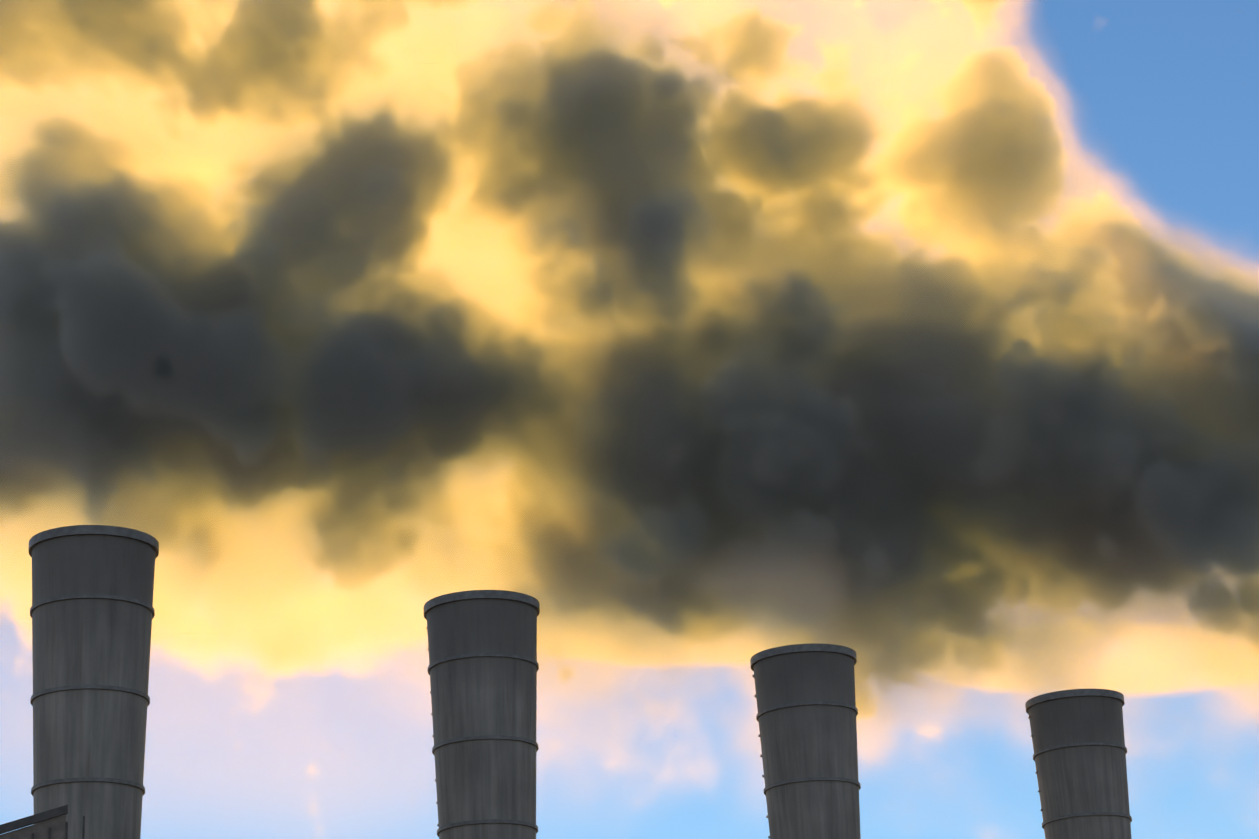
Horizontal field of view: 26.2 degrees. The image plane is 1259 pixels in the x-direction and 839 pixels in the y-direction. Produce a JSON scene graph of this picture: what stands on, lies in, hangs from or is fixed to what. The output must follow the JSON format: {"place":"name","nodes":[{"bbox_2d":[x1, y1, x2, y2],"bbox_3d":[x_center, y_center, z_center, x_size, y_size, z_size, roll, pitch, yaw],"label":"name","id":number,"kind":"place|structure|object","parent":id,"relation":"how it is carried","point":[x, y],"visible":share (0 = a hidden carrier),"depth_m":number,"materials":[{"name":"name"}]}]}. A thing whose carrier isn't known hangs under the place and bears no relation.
{"place":"outdoors","nodes":[
{"label":"outdoors","id":0,"kind":"place"},
{"bbox_2d":[0,0,1258,838],"label":"sky","id":1,"kind":"structure","parent":0,"point":[918,338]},
{"label":"ground","id":2,"kind":"structure","parent":0,"visible":0},
{"bbox_2d":[0,815,65,838],"bbox_3d":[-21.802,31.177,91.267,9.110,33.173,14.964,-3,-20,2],"label":"building wall","id":3,"kind":"structure","parent":2,"relation":"on","point":[57,825],"depth_m":90.54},
{"bbox_2d":[0,805,84,838],"bbox_3d":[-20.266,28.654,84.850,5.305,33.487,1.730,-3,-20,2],"label":"roof trim","id":4,"kind":"structure","parent":3,"relation":"attached to","point":[33,819],"depth_m":90.48,"materials":[{"name":"black metal"}]},
{"bbox_2d":[28,525,158,838],"bbox_3d":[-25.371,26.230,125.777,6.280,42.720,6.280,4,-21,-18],"label":"stack","id":5,"kind":"object","parent":2,"relation":"on","point":[92,612],"visible":0.96,"depth_m":128.54,"materials":[{"name":"paint"}]},
{"bbox_2d":[423,590,539,838],"bbox_3d":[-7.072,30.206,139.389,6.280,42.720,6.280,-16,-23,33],"label":"stack","id":6,"kind":"object","parent":2,"relation":"on","point":[483,667],"visible":1,"depth_m":142.33,"materials":[{"name":"paint"}]},
{"bbox_2d":[750,643,860,838],"bbox_3d":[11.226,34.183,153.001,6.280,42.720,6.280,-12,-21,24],"label":"stack","id":7,"kind":"object","parent":2,"relation":"on","point":[807,709],"visible":1,"depth_m":156.21,"materials":[{"name":"paint"}]},
{"bbox_2d":[1025,689,1131,838],"bbox_3d":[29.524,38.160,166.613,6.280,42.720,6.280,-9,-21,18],"label":"stack","id":8,"kind":"object","parent":2,"relation":"on","point":[1079,749],"visible":1,"depth_m":170.12,"materials":[{"name":"paint"}]}
]}

